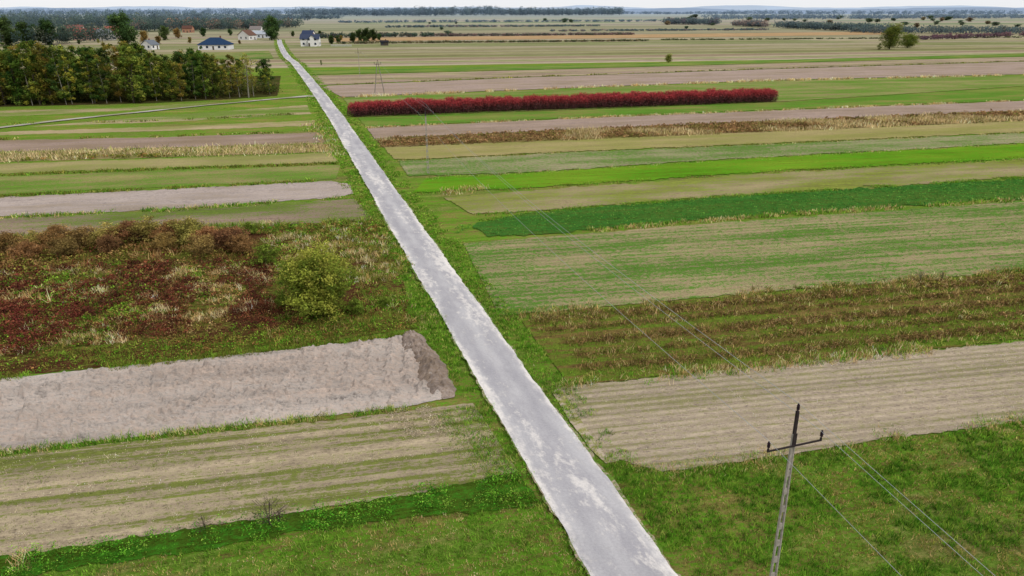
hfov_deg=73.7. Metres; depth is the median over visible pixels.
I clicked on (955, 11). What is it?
wood
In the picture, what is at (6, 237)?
bush
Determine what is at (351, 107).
bush
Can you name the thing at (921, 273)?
bush
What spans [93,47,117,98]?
tree
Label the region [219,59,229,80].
tree
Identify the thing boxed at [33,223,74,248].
bush
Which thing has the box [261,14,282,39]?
tree
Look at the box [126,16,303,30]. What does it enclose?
wood
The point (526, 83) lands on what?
field
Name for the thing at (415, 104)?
bush
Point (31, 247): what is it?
bush
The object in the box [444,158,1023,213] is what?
field
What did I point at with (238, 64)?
tree
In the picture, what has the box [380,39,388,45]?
house
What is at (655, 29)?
wood
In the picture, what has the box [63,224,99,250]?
bush
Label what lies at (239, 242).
bush
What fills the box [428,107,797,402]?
power line
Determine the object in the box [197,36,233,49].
house
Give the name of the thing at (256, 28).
house
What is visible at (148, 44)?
house
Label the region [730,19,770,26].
wood
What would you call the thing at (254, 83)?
tree
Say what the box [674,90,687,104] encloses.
bush
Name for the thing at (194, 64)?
tree
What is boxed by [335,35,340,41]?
tree
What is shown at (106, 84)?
tree
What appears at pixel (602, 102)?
bush
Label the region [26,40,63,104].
tree
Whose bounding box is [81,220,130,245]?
bush
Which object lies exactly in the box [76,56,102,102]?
tree
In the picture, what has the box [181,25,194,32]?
house
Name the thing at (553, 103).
bush
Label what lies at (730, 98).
bush
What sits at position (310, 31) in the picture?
house
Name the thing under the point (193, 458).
field
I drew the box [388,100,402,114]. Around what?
bush
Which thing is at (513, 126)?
field
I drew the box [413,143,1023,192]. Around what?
field
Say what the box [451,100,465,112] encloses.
bush
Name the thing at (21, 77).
tree
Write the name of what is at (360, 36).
tree
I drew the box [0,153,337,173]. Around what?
field
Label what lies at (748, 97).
bush
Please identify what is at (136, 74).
tree
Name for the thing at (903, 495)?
power line
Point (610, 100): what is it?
bush
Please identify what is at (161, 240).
bush
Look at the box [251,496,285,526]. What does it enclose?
bush
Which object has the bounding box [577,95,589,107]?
bush
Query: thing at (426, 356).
soil bank
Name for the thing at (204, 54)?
tree
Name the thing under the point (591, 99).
bush
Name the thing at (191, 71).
tree
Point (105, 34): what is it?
house
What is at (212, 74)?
tree
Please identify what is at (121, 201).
field
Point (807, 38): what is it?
wood
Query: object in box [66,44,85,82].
tree
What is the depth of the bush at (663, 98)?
169.11 m
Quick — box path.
[0,95,310,127]
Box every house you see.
[73,27,98,40]
[95,29,115,40]
[141,39,159,49]
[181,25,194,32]
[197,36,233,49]
[238,29,256,39]
[249,25,263,30]
[253,31,269,37]
[299,33,320,46]
[301,29,315,33]
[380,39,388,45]
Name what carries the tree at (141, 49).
on the field at (124, 101)
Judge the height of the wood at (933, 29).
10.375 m
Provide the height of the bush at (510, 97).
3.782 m
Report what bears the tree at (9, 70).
on the field at (124, 101)
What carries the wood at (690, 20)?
on the ground at (327, 53)
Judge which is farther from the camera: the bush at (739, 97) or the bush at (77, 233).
the bush at (739, 97)
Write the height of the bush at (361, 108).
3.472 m
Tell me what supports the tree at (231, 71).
on the field at (124, 101)
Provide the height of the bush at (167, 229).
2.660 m
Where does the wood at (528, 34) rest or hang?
on the field at (614, 36)
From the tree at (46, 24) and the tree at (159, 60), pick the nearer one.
the tree at (159, 60)
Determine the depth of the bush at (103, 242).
66.12 m
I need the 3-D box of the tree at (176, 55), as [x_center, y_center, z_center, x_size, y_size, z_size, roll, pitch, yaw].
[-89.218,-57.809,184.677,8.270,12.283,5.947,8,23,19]
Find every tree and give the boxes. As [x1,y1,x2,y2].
[0,15,21,45]
[0,42,17,82]
[0,49,28,105]
[0,52,18,104]
[0,56,23,92]
[0,57,16,102]
[7,41,37,101]
[9,48,39,104]
[15,20,37,43]
[16,40,55,104]
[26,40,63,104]
[28,18,57,44]
[30,52,63,93]
[39,45,71,104]
[54,49,82,100]
[56,44,69,80]
[57,54,81,103]
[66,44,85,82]
[68,49,83,87]
[69,47,103,103]
[74,45,106,97]
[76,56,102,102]
[86,52,109,95]
[87,59,113,101]
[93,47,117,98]
[101,41,128,100]
[106,10,139,44]
[112,39,143,89]
[112,44,146,102]
[115,53,135,91]
[117,54,146,101]
[124,42,153,96]
[136,44,159,92]
[139,30,148,42]
[140,51,168,100]
[145,50,169,97]
[155,36,160,42]
[157,25,169,39]
[158,54,178,90]
[159,61,180,100]
[169,51,193,96]
[169,60,188,100]
[172,28,182,37]
[180,51,205,98]
[181,47,201,83]
[181,55,204,96]
[193,52,218,95]
[195,47,211,97]
[199,27,206,35]
[199,55,222,98]
[208,54,225,83]
[214,65,227,89]
[216,54,237,89]
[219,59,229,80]
[219,63,234,96]
[229,65,244,96]
[232,60,248,87]
[235,59,246,90]
[236,53,259,97]
[244,67,256,95]
[255,63,265,87]
[257,58,275,85]
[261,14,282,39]
[261,67,274,91]
[261,68,271,84]
[326,35,334,43]
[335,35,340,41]
[348,32,356,41]
[355,29,364,40]
[362,27,371,40]
[369,28,377,40]
[665,53,672,62]
[865,18,874,21]
[878,22,903,49]
[900,32,919,47]
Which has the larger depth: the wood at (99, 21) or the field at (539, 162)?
the wood at (99, 21)
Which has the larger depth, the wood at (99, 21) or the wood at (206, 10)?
the wood at (206, 10)
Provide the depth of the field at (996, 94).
166.26 m
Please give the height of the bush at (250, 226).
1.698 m
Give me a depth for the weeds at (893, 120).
129.59 m
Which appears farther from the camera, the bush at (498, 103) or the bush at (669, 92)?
the bush at (669, 92)
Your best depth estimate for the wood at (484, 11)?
3052.76 m
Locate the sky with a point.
(3, 3)
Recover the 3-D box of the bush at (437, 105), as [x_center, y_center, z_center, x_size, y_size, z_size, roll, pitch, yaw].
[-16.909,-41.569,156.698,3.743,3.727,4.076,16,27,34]
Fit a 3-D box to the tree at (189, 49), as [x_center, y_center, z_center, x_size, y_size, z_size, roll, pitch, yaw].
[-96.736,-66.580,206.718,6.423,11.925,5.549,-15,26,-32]
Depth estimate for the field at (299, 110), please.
154.21 m
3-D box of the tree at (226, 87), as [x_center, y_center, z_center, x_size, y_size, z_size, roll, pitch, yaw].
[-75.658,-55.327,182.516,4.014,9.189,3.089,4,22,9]
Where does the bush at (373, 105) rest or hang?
on the field at (806, 90)
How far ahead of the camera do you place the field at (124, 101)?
179.98 m
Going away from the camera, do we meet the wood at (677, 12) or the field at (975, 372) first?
the field at (975, 372)
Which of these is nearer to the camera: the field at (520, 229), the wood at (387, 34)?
the field at (520, 229)
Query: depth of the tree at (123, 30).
448.47 m
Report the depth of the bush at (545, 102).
161.98 m
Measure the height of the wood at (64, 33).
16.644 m
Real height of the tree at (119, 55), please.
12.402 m
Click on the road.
(608, 534)
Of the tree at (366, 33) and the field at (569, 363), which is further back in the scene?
the tree at (366, 33)
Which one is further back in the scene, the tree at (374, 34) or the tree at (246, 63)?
the tree at (374, 34)
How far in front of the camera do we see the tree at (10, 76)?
167.79 m
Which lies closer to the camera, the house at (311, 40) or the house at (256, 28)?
the house at (311, 40)
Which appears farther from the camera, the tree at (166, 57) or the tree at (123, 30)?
the tree at (123, 30)
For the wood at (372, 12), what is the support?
on the ground at (327, 53)
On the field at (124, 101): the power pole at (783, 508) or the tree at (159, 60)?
the tree at (159, 60)
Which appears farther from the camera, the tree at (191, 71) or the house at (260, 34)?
the house at (260, 34)
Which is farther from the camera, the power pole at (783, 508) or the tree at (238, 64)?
the tree at (238, 64)
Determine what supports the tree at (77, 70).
on the field at (124, 101)
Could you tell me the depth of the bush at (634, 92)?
170.84 m
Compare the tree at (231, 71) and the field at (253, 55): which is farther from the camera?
the field at (253, 55)
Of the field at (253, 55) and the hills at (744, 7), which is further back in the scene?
the hills at (744, 7)
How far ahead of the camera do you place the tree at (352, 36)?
509.41 m
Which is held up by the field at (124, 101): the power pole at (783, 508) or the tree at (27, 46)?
the tree at (27, 46)
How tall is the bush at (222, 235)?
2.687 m
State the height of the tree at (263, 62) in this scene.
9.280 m
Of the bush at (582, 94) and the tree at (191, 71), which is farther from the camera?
the tree at (191, 71)
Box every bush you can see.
[0,230,25,252]
[6,239,47,262]
[13,228,49,249]
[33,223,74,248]
[45,236,81,257]
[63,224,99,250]
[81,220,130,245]
[94,234,122,253]
[102,219,146,245]
[124,214,163,246]
[145,232,177,250]
[149,219,183,238]
[164,214,215,246]
[185,232,219,257]
[188,224,222,241]
[193,514,211,531]
[209,224,249,253]
[225,234,258,254]
[242,221,256,234]
[246,242,282,265]
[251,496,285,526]
[269,238,362,322]
[273,506,289,521]
[274,291,287,307]
[345,296,368,314]
[347,102,360,116]
[354,103,369,115]
[367,100,380,115]
[374,296,391,306]
[377,100,392,114]
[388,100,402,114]
[400,99,413,113]
[408,98,424,114]
[419,98,434,113]
[430,99,445,113]
[441,98,453,112]
[444,95,455,101]
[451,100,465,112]
[454,96,463,107]
[461,98,474,111]
[471,98,485,111]
[481,99,494,111]
[484,94,495,107]
[490,96,505,111]
[501,97,512,110]
[503,94,514,107]
[510,97,522,110]
[519,96,533,110]
[528,94,542,109]
[538,96,550,109]
[547,96,561,109]
[555,94,570,108]
[568,96,580,108]
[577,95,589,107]
[578,92,588,104]
[585,95,598,107]
[595,93,607,107]
[603,93,617,106]
[611,93,625,106]
[620,93,634,106]
[629,94,643,106]
[630,90,640,95]
[638,91,650,106]
[648,91,660,105]
[656,93,669,105]
[664,90,674,97]
[665,93,677,105]
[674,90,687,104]
[682,90,696,104]
[692,92,704,104]
[701,91,712,104]
[707,90,719,103]
[715,90,728,103]
[723,91,736,103]
[732,90,744,102]
[741,90,752,101]
[750,89,762,102]
[755,89,770,102]
[765,88,778,101]
[914,272,928,281]
[935,271,947,280]
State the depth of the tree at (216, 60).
195.25 m
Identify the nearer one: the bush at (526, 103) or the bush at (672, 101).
the bush at (526, 103)
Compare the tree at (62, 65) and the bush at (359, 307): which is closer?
the bush at (359, 307)
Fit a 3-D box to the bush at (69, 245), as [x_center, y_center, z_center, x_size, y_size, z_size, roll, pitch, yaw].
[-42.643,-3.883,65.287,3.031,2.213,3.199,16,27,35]
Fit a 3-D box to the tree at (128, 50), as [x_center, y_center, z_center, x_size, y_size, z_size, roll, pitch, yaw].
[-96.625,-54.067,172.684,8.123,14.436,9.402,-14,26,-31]
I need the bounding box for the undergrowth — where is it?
[0,81,282,103]
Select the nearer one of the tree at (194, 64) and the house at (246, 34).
the tree at (194, 64)
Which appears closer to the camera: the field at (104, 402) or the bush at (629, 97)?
the field at (104, 402)
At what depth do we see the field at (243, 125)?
137.19 m
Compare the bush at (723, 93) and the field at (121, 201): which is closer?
the field at (121, 201)
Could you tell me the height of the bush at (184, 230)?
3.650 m
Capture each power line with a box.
[423,119,766,438]
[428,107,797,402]
[437,117,816,427]
[767,439,880,554]
[802,406,994,575]
[819,429,982,575]
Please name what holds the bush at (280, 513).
on the field at (457, 494)
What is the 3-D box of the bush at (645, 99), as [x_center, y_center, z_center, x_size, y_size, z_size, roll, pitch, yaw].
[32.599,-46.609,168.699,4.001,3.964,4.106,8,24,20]
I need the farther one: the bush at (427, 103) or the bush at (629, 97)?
the bush at (629, 97)
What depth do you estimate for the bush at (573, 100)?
163.57 m
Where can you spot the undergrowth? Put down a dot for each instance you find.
(116, 97)
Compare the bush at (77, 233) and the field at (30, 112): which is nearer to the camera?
the bush at (77, 233)
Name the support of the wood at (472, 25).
on the ground at (327, 53)
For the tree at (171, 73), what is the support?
on the field at (124, 101)
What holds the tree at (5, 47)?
on the field at (124, 101)
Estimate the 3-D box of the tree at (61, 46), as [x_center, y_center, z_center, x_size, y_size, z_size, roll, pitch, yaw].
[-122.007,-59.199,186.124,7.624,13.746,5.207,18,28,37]
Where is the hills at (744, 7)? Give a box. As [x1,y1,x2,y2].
[0,5,1023,9]
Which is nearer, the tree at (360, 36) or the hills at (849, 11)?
the tree at (360, 36)
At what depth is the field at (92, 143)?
123.55 m
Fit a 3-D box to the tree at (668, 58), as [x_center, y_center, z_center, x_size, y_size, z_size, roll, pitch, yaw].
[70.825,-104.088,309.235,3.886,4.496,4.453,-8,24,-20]
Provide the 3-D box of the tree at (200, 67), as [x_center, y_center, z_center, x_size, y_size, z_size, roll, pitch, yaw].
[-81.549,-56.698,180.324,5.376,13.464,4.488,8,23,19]
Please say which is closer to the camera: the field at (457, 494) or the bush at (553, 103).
the field at (457, 494)
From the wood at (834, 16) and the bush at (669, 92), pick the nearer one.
the bush at (669, 92)
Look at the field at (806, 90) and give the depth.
206.73 m
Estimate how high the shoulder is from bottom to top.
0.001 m
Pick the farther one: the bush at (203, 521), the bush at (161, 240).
the bush at (161, 240)
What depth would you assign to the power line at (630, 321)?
31.11 m
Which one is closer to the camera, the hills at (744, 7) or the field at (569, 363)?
the field at (569, 363)
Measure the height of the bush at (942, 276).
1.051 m
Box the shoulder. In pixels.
[278,46,680,575]
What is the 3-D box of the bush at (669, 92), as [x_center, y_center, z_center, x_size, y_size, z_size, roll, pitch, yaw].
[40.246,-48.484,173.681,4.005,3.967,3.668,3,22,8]
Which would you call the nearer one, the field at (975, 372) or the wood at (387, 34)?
the field at (975, 372)
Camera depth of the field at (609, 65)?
293.05 m
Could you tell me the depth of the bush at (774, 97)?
176.22 m
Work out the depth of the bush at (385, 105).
153.21 m
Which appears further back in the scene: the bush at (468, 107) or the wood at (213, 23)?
the wood at (213, 23)
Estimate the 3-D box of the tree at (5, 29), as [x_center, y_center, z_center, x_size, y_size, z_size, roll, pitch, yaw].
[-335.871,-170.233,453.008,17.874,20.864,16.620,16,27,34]
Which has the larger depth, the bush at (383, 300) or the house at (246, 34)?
the house at (246, 34)
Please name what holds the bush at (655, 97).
on the field at (806, 90)
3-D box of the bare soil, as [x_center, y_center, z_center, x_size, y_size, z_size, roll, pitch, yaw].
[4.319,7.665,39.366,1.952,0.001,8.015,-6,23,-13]
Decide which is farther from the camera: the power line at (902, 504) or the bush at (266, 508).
the bush at (266, 508)
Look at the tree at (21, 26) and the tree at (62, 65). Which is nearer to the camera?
the tree at (62, 65)
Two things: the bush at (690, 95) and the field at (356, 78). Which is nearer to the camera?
the bush at (690, 95)
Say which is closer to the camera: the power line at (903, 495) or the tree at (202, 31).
the power line at (903, 495)
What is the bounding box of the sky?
[0,0,1023,7]
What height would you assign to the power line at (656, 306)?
1.116 m
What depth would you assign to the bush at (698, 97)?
171.09 m
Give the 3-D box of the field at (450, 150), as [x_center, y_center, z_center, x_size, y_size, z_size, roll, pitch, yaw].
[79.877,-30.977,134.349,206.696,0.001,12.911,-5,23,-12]
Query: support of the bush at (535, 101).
on the field at (806, 90)
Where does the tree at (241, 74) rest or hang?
on the field at (124, 101)
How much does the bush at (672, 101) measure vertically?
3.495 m
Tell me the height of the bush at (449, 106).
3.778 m
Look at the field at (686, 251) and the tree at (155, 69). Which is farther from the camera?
the tree at (155, 69)
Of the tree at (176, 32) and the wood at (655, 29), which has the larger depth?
the wood at (655, 29)
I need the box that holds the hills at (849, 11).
[0,7,1023,13]
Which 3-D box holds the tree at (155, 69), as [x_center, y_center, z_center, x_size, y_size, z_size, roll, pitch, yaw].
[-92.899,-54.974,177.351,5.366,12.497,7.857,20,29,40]
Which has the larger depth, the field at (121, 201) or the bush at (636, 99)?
the bush at (636, 99)
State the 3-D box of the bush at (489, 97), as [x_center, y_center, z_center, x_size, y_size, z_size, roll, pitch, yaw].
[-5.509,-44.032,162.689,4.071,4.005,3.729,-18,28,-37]
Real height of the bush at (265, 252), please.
2.334 m
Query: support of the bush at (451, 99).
on the field at (806, 90)
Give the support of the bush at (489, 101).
on the field at (806, 90)
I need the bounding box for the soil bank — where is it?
[402,330,456,398]
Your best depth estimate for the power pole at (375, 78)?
189.02 m
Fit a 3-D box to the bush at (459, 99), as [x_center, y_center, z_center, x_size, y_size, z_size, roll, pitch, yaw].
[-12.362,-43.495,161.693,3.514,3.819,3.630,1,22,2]
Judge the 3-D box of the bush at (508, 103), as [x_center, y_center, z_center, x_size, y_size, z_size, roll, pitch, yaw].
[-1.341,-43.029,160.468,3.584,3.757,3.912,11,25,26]
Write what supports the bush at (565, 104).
on the field at (806, 90)
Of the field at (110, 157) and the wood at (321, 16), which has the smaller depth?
the field at (110, 157)
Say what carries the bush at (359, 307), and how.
on the field at (256, 237)
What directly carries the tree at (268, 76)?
on the field at (124, 101)
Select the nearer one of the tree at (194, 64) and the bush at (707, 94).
the bush at (707, 94)
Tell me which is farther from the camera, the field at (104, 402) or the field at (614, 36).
the field at (614, 36)
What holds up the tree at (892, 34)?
on the ground at (327, 53)
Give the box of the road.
[277,39,677,575]
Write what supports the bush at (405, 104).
on the field at (806, 90)
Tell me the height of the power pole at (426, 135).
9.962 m
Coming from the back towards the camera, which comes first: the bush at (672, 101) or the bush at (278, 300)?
the bush at (672, 101)
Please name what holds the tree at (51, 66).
on the field at (124, 101)
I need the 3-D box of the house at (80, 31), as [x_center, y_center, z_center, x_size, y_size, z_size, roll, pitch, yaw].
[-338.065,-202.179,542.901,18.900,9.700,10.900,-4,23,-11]
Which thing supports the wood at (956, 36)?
on the ground at (327, 53)
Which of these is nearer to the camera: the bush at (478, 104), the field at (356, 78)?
the bush at (478, 104)
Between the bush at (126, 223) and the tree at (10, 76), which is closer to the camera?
the bush at (126, 223)
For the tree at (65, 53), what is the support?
on the field at (124, 101)
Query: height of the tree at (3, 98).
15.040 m
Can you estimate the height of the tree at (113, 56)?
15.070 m
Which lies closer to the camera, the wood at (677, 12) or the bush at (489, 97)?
the bush at (489, 97)
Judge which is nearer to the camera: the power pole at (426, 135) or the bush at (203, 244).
the bush at (203, 244)
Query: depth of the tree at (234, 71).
184.72 m
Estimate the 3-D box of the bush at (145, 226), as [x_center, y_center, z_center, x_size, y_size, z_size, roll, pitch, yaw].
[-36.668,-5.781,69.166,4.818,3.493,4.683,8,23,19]
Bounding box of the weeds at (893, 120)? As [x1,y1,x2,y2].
[0,108,1023,162]
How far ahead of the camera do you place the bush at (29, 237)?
66.48 m
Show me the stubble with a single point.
(434, 420)
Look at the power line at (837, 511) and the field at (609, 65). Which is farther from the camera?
the field at (609, 65)
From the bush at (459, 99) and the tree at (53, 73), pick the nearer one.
the bush at (459, 99)
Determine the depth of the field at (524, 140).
128.03 m
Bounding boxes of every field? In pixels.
[0,76,280,106]
[0,102,214,115]
[0,120,314,134]
[0,132,324,151]
[0,143,329,161]
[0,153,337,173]
[0,165,339,193]
[0,181,352,215]
[0,199,373,235]
[0,221,418,374]
[0,334,441,451]
[0,403,516,556]
[0,474,541,575]
[33,105,310,126]
[56,51,272,62]
[308,53,1023,73]
[311,57,1023,84]
[323,62,1023,96]
[334,32,885,40]
[344,75,1023,116]
[359,87,1023,126]
[367,101,1023,138]
[377,113,1022,146]
[384,121,1023,158]
[399,133,1023,175]
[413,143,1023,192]
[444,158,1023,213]
[464,201,1023,315]
[473,178,1023,236]
[521,272,1023,383]
[561,341,1023,470]
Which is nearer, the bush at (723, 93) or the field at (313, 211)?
the field at (313, 211)
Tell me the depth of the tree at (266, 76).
190.50 m
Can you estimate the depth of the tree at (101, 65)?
177.33 m
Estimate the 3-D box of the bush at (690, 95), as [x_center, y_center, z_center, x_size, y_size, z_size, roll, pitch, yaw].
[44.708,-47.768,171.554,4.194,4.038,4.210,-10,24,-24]
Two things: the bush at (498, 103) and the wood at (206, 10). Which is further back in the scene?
the wood at (206, 10)
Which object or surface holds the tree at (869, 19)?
on the ground at (327, 53)
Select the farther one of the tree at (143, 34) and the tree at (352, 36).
the tree at (352, 36)
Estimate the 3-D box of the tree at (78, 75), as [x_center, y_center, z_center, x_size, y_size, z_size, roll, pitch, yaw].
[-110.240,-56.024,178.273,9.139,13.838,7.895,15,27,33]
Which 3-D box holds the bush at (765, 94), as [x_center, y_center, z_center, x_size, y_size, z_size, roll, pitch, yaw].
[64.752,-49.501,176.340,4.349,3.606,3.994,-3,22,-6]
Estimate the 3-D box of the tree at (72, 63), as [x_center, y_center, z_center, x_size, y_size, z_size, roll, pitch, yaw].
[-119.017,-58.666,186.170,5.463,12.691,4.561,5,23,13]
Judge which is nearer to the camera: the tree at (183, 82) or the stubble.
the stubble
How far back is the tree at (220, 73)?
190.11 m
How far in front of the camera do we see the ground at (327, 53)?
477.11 m
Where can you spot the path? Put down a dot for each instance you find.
(141, 111)
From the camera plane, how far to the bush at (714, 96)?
172.17 m
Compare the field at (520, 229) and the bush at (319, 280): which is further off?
the field at (520, 229)
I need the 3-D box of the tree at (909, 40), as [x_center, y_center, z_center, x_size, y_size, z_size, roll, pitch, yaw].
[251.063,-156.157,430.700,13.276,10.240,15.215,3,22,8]
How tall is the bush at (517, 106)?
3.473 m
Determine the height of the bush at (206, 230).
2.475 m
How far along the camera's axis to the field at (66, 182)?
96.28 m
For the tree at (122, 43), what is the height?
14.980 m
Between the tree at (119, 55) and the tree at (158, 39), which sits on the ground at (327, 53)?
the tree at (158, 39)
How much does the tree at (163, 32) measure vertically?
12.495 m
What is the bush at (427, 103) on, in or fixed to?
on the field at (806, 90)
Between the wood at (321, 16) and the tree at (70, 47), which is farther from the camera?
the wood at (321, 16)
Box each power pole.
[374,60,384,94]
[418,108,432,172]
[767,403,823,575]
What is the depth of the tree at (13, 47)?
173.11 m
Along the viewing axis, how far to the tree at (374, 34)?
533.09 m
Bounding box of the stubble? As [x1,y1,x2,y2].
[0,343,1023,554]
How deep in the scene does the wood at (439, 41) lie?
506.51 m
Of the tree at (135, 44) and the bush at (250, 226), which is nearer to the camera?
the bush at (250, 226)
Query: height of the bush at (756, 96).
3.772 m
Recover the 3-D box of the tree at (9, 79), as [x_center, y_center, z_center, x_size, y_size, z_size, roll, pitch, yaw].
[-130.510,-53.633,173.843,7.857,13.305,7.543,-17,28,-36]
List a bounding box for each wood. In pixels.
[0,7,295,14]
[0,10,311,21]
[0,12,174,27]
[0,22,118,44]
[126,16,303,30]
[279,14,343,18]
[289,6,424,15]
[316,32,434,37]
[336,39,647,43]
[338,19,661,22]
[385,24,599,27]
[412,5,624,15]
[433,32,634,35]
[550,28,768,31]
[623,11,742,13]
[661,36,1021,39]
[662,17,721,24]
[701,12,1023,19]
[725,9,1022,14]
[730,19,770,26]
[771,20,891,31]
[848,24,1023,33]
[917,31,1023,39]
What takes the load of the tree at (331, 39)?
on the ground at (327, 53)
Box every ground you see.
[0,14,1023,71]
[0,56,1023,575]
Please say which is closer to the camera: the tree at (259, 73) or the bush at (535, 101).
the bush at (535, 101)
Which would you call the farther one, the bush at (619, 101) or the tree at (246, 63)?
the tree at (246, 63)
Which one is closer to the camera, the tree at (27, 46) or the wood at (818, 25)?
the tree at (27, 46)

